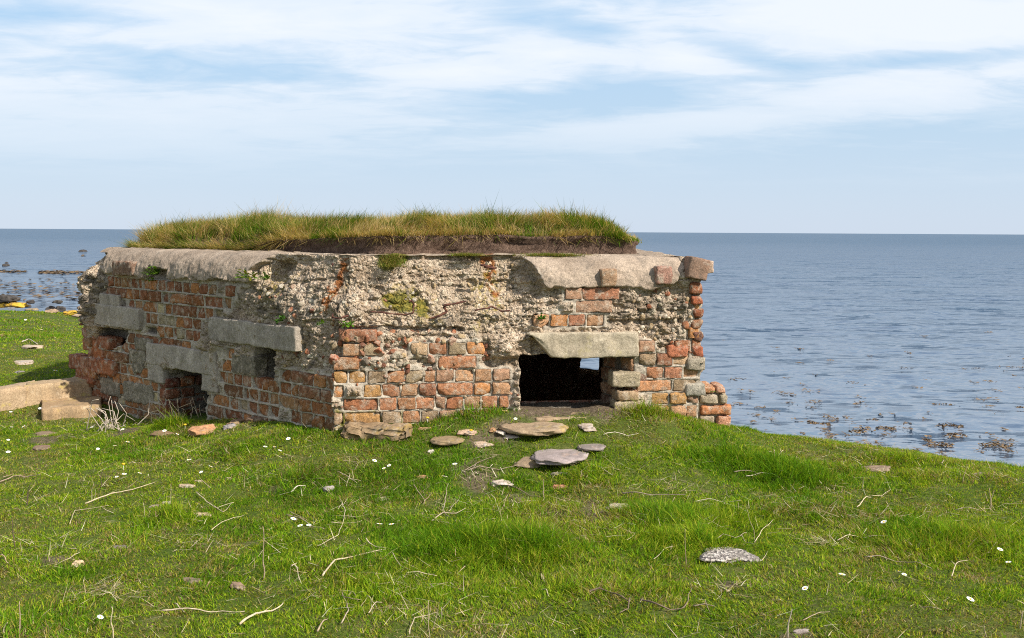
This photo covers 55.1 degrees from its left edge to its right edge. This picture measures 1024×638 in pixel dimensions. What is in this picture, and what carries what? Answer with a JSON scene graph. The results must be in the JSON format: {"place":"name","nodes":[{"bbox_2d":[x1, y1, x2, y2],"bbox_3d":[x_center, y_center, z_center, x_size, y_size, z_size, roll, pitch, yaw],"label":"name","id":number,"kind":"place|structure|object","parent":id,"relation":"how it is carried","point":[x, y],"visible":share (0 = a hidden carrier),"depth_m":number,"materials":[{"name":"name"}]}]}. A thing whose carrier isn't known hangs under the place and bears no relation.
{"place":"outdoors","nodes":[
{"label":"outdoors","id":0,"kind":"place"},
{"bbox_2d":[0,229,1023,465],"bbox_3d":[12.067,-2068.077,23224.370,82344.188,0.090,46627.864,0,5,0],"label":"sea","id":1,"kind":"structure","parent":0,"point":[847,303],"depth_m":20.88,"materials":[{"name":"liquid"}]},
{"bbox_2d":[0,302,7,307],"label":"shore rock","id":2,"kind":"object","parent":1,"relation":"in","point":[2,304],"visible":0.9,"depth_m":23.00,"materials":[{"name":"stone"}]},
{"bbox_2d":[4,302,28,307],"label":"shore rock","id":3,"kind":"object","parent":1,"relation":"on","point":[16,304],"visible":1,"depth_m":22.94,"materials":[{"name":"yellow stone"}]},
{"bbox_2d":[0,294,20,302],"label":"shore rock","id":4,"kind":"object","parent":3,"relation":"on","point":[9,298],"visible":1,"depth_m":22.89,"materials":[{"name":"grey stone"}]},
{"bbox_2d":[26,300,34,303],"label":"shore rock","id":5,"kind":"object","parent":1,"relation":"in","point":[30,301],"visible":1,"depth_m":23.00,"materials":[{"name":"grey stone"}]},
{"bbox_2d":[52,300,62,303],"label":"shore rock","id":6,"kind":"object","parent":1,"relation":"in","point":[58,301],"visible":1,"depth_m":22.99,"materials":[{"name":"grey stone"}]},
{"bbox_2d":[0,254,1023,456],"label":"loose seaweed","id":7,"kind":"object","parent":1,"relation":"on","point":[77,272],"visible":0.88,"depth_m":11.77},
{"bbox_2d":[848,429,866,432],"bbox_3d":[3.304,1.074,9.389,0.185,0.028,0.134,0,5,0],"label":"seaweed patch","id":8,"kind":"object","parent":1,"relation":"on","point":[855,431],"visible":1,"depth_m":9.37,"materials":[{"name":"brown plant"}]},
{"bbox_2d":[876,426,896,429],"bbox_3d":[3.650,1.061,9.567,0.220,0.033,0.121,1,5,10],"label":"seaweed patch","id":9,"kind":"object","parent":1,"relation":"on","point":[878,427],"visible":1,"depth_m":9.55,"materials":[{"name":"brown plant"}]},
{"bbox_2d":[927,441,953,446],"bbox_3d":[3.863,1.126,8.829,0.247,0.028,0.222,0,5,0],"label":"seaweed patch","id":10,"kind":"object","parent":1,"relation":"on","point":[943,444],"visible":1,"depth_m":8.82,"materials":[{"name":"brown plant"}]},
{"bbox_2d":[944,433,966,438],"bbox_3d":[4.156,1.094,9.214,0.208,0.028,0.196,-4,7,-41],"label":"seaweed patch","id":11,"kind":"object","parent":1,"relation":"on","point":[954,435],"visible":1,"depth_m":9.23,"materials":[{"name":"brown plant"}]},
{"bbox_2d":[978,442,1011,448],"bbox_3d":[4.329,1.134,8.792,0.296,0.030,0.233,0,5,0],"label":"seaweed patch","id":12,"kind":"object","parent":1,"relation":"on","point":[992,444],"visible":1,"depth_m":8.79,"materials":[{"name":"brown plant"}]},
{"bbox_2d":[0,309,1023,637],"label":"ground","id":13,"kind":"structure","parent":0,"point":[668,429],"depth_m":4.10,"materials":[{"name":"green plant"}]},
{"bbox_2d":[0,380,34,411],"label":"concrete kerb","id":14,"kind":"structure","parent":13,"relation":"on","point":[13,396],"depth_m":6.82,"materials":[{"name":"beige concrete"}]},
{"bbox_2d":[0,473,39,481],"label":"twig","id":15,"kind":"object","parent":13,"relation":"on","point":[16,475],"visible":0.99,"depth_m":4.98,"materials":[{"name":"brown wood"}]},
{"bbox_2d":[19,601,20,631],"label":"dry stalk","id":16,"kind":"object","parent":13,"relation":"on","point":[19,617],"visible":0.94,"depth_m":2.89,"materials":[{"name":"beige plant"}]},
{"bbox_2d":[14,360,33,364],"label":"stone","id":17,"kind":"object","parent":13,"relation":"on","point":[24,362],"visible":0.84,"depth_m":8.45,"materials":[{"name":"white stone"}]},
{"bbox_2d":[21,345,42,348],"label":"stone","id":18,"kind":"object","parent":13,"relation":"on","point":[31,346],"visible":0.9,"depth_m":9.33,"materials":[{"name":"white stone"}]},
{"bbox_2d":[32,445,49,450],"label":"stone","id":19,"kind":"object","parent":13,"relation":"on","point":[39,447],"visible":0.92,"depth_m":5.73,"materials":[{"name":"beige stone"}]},
{"bbox_2d":[35,431,57,435],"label":"stone","id":20,"kind":"object","parent":13,"relation":"on","point":[46,433],"visible":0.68,"depth_m":6.21,"materials":[{"name":"beige stone"}]},
{"bbox_2d":[45,309,58,313],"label":"shore rock","id":21,"kind":"object","parent":13,"relation":"on","point":[52,311],"visible":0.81,"depth_m":20.17,"materials":[{"name":"stone"}]},
{"bbox_2d":[23,376,92,405],"bbox_3d":[-3.281,0.641,7.174,0.611,0.422,0.237,-5,7,-43],"label":"concrete step","id":22,"kind":"object","parent":13,"relation":"on","point":[40,390],"visible":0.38,"depth_m":7.04,"materials":[{"name":"beige concrete"}]},
{"bbox_2d":[54,306,65,310],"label":"shore rock","id":23,"kind":"object","parent":13,"relation":"on","point":[60,308],"visible":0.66,"depth_m":22.64,"materials":[{"name":"grey stone"}]},
{"bbox_2d":[63,310,76,315],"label":"shore rock","id":24,"kind":"object","parent":13,"relation":"on","point":[70,312],"visible":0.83,"depth_m":19.65,"materials":[{"name":"yellow stone"}]},
{"bbox_2d":[41,396,101,420],"bbox_3d":[-3.138,0.771,7.014,0.410,0.404,0.660,-2,6,-25],"label":"concrete step","id":25,"kind":"object","parent":13,"relation":"on","point":[71,407],"visible":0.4,"depth_m":6.76,"materials":[{"name":"beige concrete"}]},
{"bbox_2d":[72,560,84,566],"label":"stone","id":26,"kind":"object","parent":13,"relation":"on","point":[75,562],"visible":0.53,"depth_m":3.60,"materials":[{"name":"white stone"}]},
{"bbox_2d":[110,608,113,637],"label":"dry stalk","id":27,"kind":"object","parent":13,"relation":"on","point":[111,624],"visible":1,"depth_m":2.88,"materials":[{"name":"beige plant"}]},
{"bbox_2d":[86,396,149,432],"bbox_3d":[-2.593,0.623,6.321,0.401,0.260,0.289,2,5,20],"label":"dead weed","id":28,"kind":"object","parent":13,"relation":"on","point":[107,421],"visible":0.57,"depth_m":6.32,"materials":[{"name":"beige plant"}]},
{"bbox_2d":[85,482,154,503],"bbox_3d":[-1.795,0.796,4.518,0.022,0.025,0.385,3,6,29],"label":"twig","id":29,"kind":"object","parent":13,"relation":"on","point":[115,492],"visible":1,"depth_m":4.46,"materials":[{"name":"brown wood"}]},
{"bbox_2d":[149,430,175,435],"bbox_3d":[-2.087,0.692,5.875,0.164,0.030,0.132,3,6,26],"label":"stone","id":30,"kind":"object","parent":13,"relation":"on","point":[161,432],"visible":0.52,"depth_m":5.85,"materials":[{"name":"beige stone"}]},
{"bbox_2d":[149,396,190,421],"bbox_3d":[-2.258,0.600,6.494,0.270,0.202,0.168,0,5,0],"label":"dead weed","id":31,"kind":"object","parent":13,"relation":"on","point":[165,411],"visible":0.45,"depth_m":6.48,"materials":[{"name":"brown plant"}]},
{"bbox_2d":[179,484,194,487],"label":"stone","id":32,"kind":"object","parent":13,"relation":"on","point":[186,485],"visible":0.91,"depth_m":4.59,"materials":[{"name":"white stone"}]},
{"bbox_2d":[184,577,202,583],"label":"stone","id":33,"kind":"object","parent":13,"relation":"on","point":[188,579],"visible":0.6,"depth_m":3.38,"materials":[{"name":"beige stone"}]},
{"bbox_2d":[190,396,206,416],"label":"dead weed","id":34,"kind":"object","parent":13,"relation":"on","point":[196,409],"visible":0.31,"depth_m":6.36,"materials":[{"name":"brown plant"}]},
{"bbox_2d":[187,424,216,436],"bbox_3d":[-1.782,0.653,5.659,0.152,0.084,0.189,0,5,0],"label":"brick fragment","id":35,"kind":"object","parent":13,"relation":"on","point":[198,430],"visible":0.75,"depth_m":5.61,"materials":[{"name":"brick"}]},
{"bbox_2d":[162,603,244,612],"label":"twig","id":36,"kind":"object","parent":13,"relation":"on","point":[179,608],"visible":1,"depth_m":3.05,"materials":[{"name":"brown wood"}]},
{"bbox_2d":[196,492,233,511],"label":"twig","id":37,"kind":"object","parent":13,"relation":"on","point":[213,505],"visible":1,"depth_m":4.31,"materials":[{"name":"brown wood"}]},
{"bbox_2d":[223,423,235,429],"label":"rubble","id":38,"kind":"object","parent":13,"relation":"on","point":[228,426],"visible":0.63,"depth_m":5.67,"materials":[{"name":"grey stone"}]},
{"bbox_2d":[226,418,244,424],"bbox_3d":[-1.639,0.620,5.840,0.086,0.043,0.183,1,5,8],"label":"brick fragment","id":39,"kind":"object","parent":13,"relation":"on","point":[239,420],"visible":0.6,"depth_m":5.82,"materials":[{"name":"brick"}]},
{"bbox_2d":[230,581,245,591],"bbox_3d":[-0.925,0.917,3.323,0.094,0.043,0.046,5,7,44],"label":"stone","id":40,"kind":"object","parent":13,"relation":"on","point":[239,585],"visible":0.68,"depth_m":3.31,"materials":[{"name":"beige stone"}]},
{"bbox_2d":[246,416,263,422],"bbox_3d":[-1.497,0.598,5.751,0.111,0.050,0.100,0,5,0],"label":"brick fragment","id":41,"kind":"object","parent":13,"relation":"on","point":[252,419],"visible":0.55,"depth_m":5.72,"materials":[{"name":"brick"}]},
{"bbox_2d":[239,603,282,624],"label":"twig","id":42,"kind":"object","parent":13,"relation":"on","point":[246,618],"visible":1,"depth_m":3.02,"materials":[{"name":"brown wood"}]},
{"bbox_2d":[262,528,264,578],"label":"dry stalk","id":43,"kind":"object","parent":13,"relation":"on","point":[263,555],"visible":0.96,"depth_m":3.39,"materials":[{"name":"beige plant"}]},
{"bbox_2d":[286,511,323,528],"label":"twig","id":44,"kind":"object","parent":13,"relation":"on","point":[301,518],"visible":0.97,"depth_m":4.14,"materials":[{"name":"brown wood"}]},
{"bbox_2d":[323,485,334,491],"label":"stone","id":45,"kind":"object","parent":13,"relation":"on","point":[326,487],"visible":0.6,"depth_m":4.50,"materials":[{"name":"white stone"}]},
{"bbox_2d":[317,501,361,545],"bbox_3d":[-0.686,0.827,4.049,0.136,0.026,0.617,0,5,-2],"label":"twig","id":46,"kind":"object","parent":13,"relation":"on","point":[336,522],"visible":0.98,"depth_m":4.02,"materials":[{"name":"brown wood"}]},
{"bbox_2d":[341,592,348,623],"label":"twig","id":47,"kind":"object","parent":13,"relation":"on","point":[346,612],"visible":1,"depth_m":3.04,"materials":[{"name":"brown wood"}]},
{"bbox_2d":[322,538,385,575],"bbox_3d":[-0.560,0.866,3.579,0.114,0.029,0.391,2,5,15],"label":"twig","id":48,"kind":"object","parent":13,"relation":"on","point":[331,563],"visible":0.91,"depth_m":3.53,"materials":[{"name":"brown wood"}]},
{"bbox_2d":[367,595,381,612],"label":"twig","id":49,"kind":"object","parent":13,"relation":"on","point":[373,604],"visible":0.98,"depth_m":3.13,"materials":[{"name":"brown wood"}]},
{"bbox_2d":[340,421,412,441],"bbox_3d":[-0.714,0.604,5.200,0.379,0.117,0.183,1,5,11],"label":"stone","id":50,"kind":"object","parent":13,"relation":"on","point":[380,430],"visible":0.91,"depth_m":5.14,"materials":[{"name":"stone"}]},
{"bbox_2d":[68,247,713,430],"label":"pillbox","id":51,"kind":"structure","parent":13,"relation":"on","point":[428,335],"depth_m":5.49,"materials":[{"name":"brick"}]},
{"bbox_2d":[140,266,159,274],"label":"wall plant","id":52,"kind":"object","parent":51,"relation":"on","point":[156,272],"depth_m":6.45,"materials":[{"name":"green plant"}]},
{"bbox_2d":[234,268,257,280],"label":"wall plant","id":53,"kind":"object","parent":51,"relation":"attached to","point":[248,276],"depth_m":5.65,"materials":[{"name":"green plant"}]},
{"bbox_2d":[252,271,269,279],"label":"wall plant","id":54,"kind":"object","parent":51,"relation":"on","point":[267,277],"depth_m":5.59,"materials":[{"name":"green plant"}]},
{"bbox_2d":[274,315,284,323],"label":"wall plant","id":55,"kind":"object","parent":51,"relation":"attached to","point":[280,318],"depth_m":5.46,"materials":[{"name":"green plant"}]},
{"bbox_2d":[338,321,353,327],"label":"wall plant","id":56,"kind":"object","parent":51,"relation":"attached to","point":[349,323],"depth_m":5.19,"materials":[{"name":"green plant"}]},
{"bbox_2d":[108,196,641,253],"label":"roof turf","id":57,"kind":"structure","parent":51,"relation":"on","point":[429,232],"depth_m":5.80,"materials":[{"name":"plant"}]},
{"bbox_2d":[372,252,600,266],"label":"edge grass","id":58,"kind":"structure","parent":51,"relation":"on","point":[392,259],"depth_m":5.40,"materials":[{"name":"green plant"}]},
{"bbox_2d":[392,552,436,575],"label":"twig","id":59,"kind":"object","parent":13,"relation":"on","point":[413,571],"visible":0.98,"depth_m":3.45,"materials":[{"name":"brown wood"}]},
{"bbox_2d":[409,612,435,634],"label":"twig","id":60,"kind":"object","parent":13,"relation":"on","point":[413,621],"visible":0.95,"depth_m":3.00,"materials":[{"name":"brown wood"}]},
{"bbox_2d":[423,601,438,637],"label":"dry stalk","id":61,"kind":"object","parent":13,"relation":"on","point":[428,619],"visible":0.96,"depth_m":2.94,"materials":[{"name":"brown plant"}]},
{"bbox_2d":[430,436,464,445],"bbox_3d":[-0.334,0.630,5.092,0.182,0.033,0.181,0,5,0],"label":"stone","id":62,"kind":"object","parent":13,"relation":"on","point":[443,440],"visible":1,"depth_m":5.03,"materials":[{"name":"beige stone"}]},
{"bbox_2d":[431,483,465,520],"bbox_3d":[-0.254,0.806,4.319,0.124,0.032,0.538,1,5,4],"label":"twig","id":63,"kind":"object","parent":13,"relation":"on","point":[444,505],"visible":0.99,"depth_m":4.21,"materials":[{"name":"brown wood"}]},
{"bbox_2d":[457,429,476,435],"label":"rubble","id":64,"kind":"object","parent":13,"relation":"on","point":[467,432],"visible":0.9,"depth_m":5.14,"materials":[{"name":"white stone"}]},
{"bbox_2d":[446,464,503,478],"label":"dead weed","id":65,"kind":"object","parent":13,"relation":"on","point":[477,473],"visible":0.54,"depth_m":4.75,"materials":[{"name":"brown plant"}]},
{"bbox_2d":[473,441,493,447],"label":"rubble","id":66,"kind":"object","parent":13,"relation":"on","point":[481,444],"visible":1,"depth_m":5.03,"materials":[{"name":"white stone"}]},
{"bbox_2d":[465,456,515,469],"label":"twig","id":67,"kind":"object","parent":13,"relation":"on","point":[485,467],"visible":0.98,"depth_m":4.80,"materials":[{"name":"brown wood"}]},
{"bbox_2d":[495,430,505,435],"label":"rubble","id":68,"kind":"object","parent":13,"relation":"on","point":[502,432],"visible":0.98,"depth_m":5.14,"materials":[{"name":"white stone"}]},
{"bbox_2d":[491,479,513,487],"bbox_3d":[-0.050,0.798,4.698,0.123,0.057,0.129,0,5,0],"label":"stone","id":69,"kind":"object","parent":13,"relation":"on","point":[502,482],"visible":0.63,"depth_m":4.65,"materials":[{"name":"white stone"}]},
{"bbox_2d":[0,404,1022,637],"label":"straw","id":70,"kind":"object","parent":13,"relation":"on","point":[464,523],"visible":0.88,"depth_m":4.05,"materials":[{"name":"plant"}]},
{"bbox_2d":[504,434,518,438],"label":"rubble","id":71,"kind":"object","parent":13,"relation":"on","point":[508,436],"visible":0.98,"depth_m":5.11,"materials":[{"name":"white stone"}]},
{"bbox_2d":[513,457,541,467],"bbox_3d":[0.086,0.715,4.915,0.159,0.036,0.171,0,5,0],"label":"stone","id":72,"kind":"object","parent":13,"relation":"on","point":[526,462],"visible":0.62,"depth_m":4.86,"materials":[{"name":"beige stone"}]},
{"bbox_2d":[499,422,568,435],"bbox_3d":[0.118,0.581,5.226,0.374,0.051,0.353,0,5,0],"label":"flat stone","id":73,"kind":"object","parent":13,"relation":"on","point":[539,429],"visible":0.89,"depth_m":5.12,"materials":[{"name":"stone"}]},
{"bbox_2d":[531,449,588,464],"bbox_3d":[0.252,0.688,4.965,0.284,0.039,0.424,3,6,25],"label":"stone slab","id":74,"kind":"object","parent":13,"relation":"on","point":[557,456],"depth_m":4.87,"materials":[{"name":"grey stone"}]},
{"bbox_2d":[551,484,568,489],"bbox_3d":[0.224,0.797,4.635,0.092,0.028,0.048,0,5,0],"label":"brick fragment","id":75,"kind":"object","parent":13,"relation":"on","point":[556,485],"visible":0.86,"depth_m":4.62,"materials":[{"name":"brick"}]},
{"bbox_2d":[578,423,596,430],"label":"rubble","id":76,"kind":"object","parent":13,"relation":"on","point":[586,426],"visible":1,"depth_m":5.19,"materials":[{"name":"white stone"}]},
{"bbox_2d":[577,443,605,450],"bbox_3d":[0.406,0.658,5.037,0.151,0.024,0.165,0,5,0],"label":"stone","id":77,"kind":"object","parent":13,"relation":"on","point":[594,447],"visible":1,"depth_m":4.99,"materials":[{"name":"grey stone"}]},
{"bbox_2d":[589,587,630,612],"bbox_3d":[0.328,0.896,3.134,0.084,0.024,0.202,-2,6,-25],"label":"twig","id":78,"kind":"object","parent":13,"relation":"on","point":[594,589],"visible":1,"depth_m":3.16,"materials":[{"name":"brown wood"}]},
{"bbox_2d":[605,503,625,509],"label":"stone","id":79,"kind":"object","parent":13,"relation":"on","point":[615,504],"visible":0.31,"depth_m":4.34,"materials":[{"name":"white stone"}]},
{"bbox_2d":[622,492,684,494],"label":"twig","id":80,"kind":"object","parent":13,"relation":"on","point":[652,494],"visible":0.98,"depth_m":4.44,"materials":[{"name":"brown wood"}]},
{"bbox_2d":[640,588,691,610],"bbox_3d":[0.532,0.899,3.137,0.212,0.024,0.131,-2,6,-29],"label":"twig","id":81,"kind":"object","parent":13,"relation":"on","point":[664,606],"visible":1,"depth_m":3.09,"materials":[{"name":"brown wood"}]},
{"bbox_2d":[693,600,714,611],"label":"twig","id":82,"kind":"object","parent":13,"relation":"on","point":[703,604],"visible":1,"depth_m":3.12,"materials":[{"name":"brown wood"}]},
{"bbox_2d":[698,381,731,425],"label":"broken wall","id":83,"kind":"structure","parent":13,"relation":"on","point":[714,407],"depth_m":5.62,"materials":[{"name":"brick"}]},
{"bbox_2d":[699,546,760,562],"bbox_3d":[0.801,0.880,3.642,0.230,0.033,0.165,0,5,0],"label":"stone slab","id":84,"kind":"object","parent":13,"relation":"on","point":[721,554],"depth_m":3.61,"materials":[{"name":"grey stone"}]},
{"bbox_2d":[787,609,791,637],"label":"dry stalk","id":85,"kind":"object","parent":13,"relation":"on","point":[788,624],"visible":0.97,"depth_m":2.85,"materials":[{"name":"beige plant"}]},
{"bbox_2d":[793,629,808,633],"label":"stone","id":86,"kind":"object","parent":13,"relation":"on","point":[798,631],"visible":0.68,"depth_m":2.90,"materials":[{"name":"beige stone"}]},
{"bbox_2d":[837,535,885,540],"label":"twig","id":87,"kind":"object","parent":13,"relation":"on","point":[857,536],"visible":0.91,"depth_m":3.83,"materials":[{"name":"brown wood"}]},
{"bbox_2d":[856,490,889,506],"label":"twig","id":88,"kind":"object","parent":13,"relation":"on","point":[869,497],"visible":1,"depth_m":4.41,"materials":[{"name":"brown wood"}]},
{"bbox_2d":[861,465,890,471],"bbox_3d":[1.857,0.768,4.999,0.192,0.032,0.104,0,5,0],"label":"stone slab","id":89,"kind":"object","parent":13,"relation":"on","point":[881,467],"depth_m":4.99,"materials":[{"name":"beige stone"}]},
{"bbox_2d":[865,555,929,567],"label":"twig","id":90,"kind":"object","parent":13,"relation":"on","point":[893,560],"visible":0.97,"depth_m":3.54,"materials":[{"name":"brown wood"}]},
{"bbox_2d":[966,596,973,614],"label":"daisy","id":91,"kind":"object","parent":13,"relation":"on","point":[970,598],"visible":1,"depth_m":3.00,"materials":[{"name":"white plant"}]},
{"bbox_2d":[985,489,993,510],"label":"dry stalk","id":92,"kind":"object","parent":13,"relation":"on","point":[990,498],"visible":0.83,"depth_m":4.29,"materials":[{"name":"beige plant"}]},
{"bbox_3d":[0.256,0.599,5.353,0.382,0.076,0.186,0,5,0],"label":"threshold slab","id":93,"kind":"object","parent":13,"relation":"on","visible":0},
{"bbox_2d":[535,412,585,421],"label":"threshold slab","id":94,"kind":"structure","parent":93,"relation":"on","point":[546,418],"depth_m":5.32,"materials":[{"name":"stone"}]},
{"bbox_2d":[0,0,1023,234],"label":"sky","id":95,"kind":"structure","parent":0,"point":[673,116],"materials":[{"name":"blue"}]}
]}

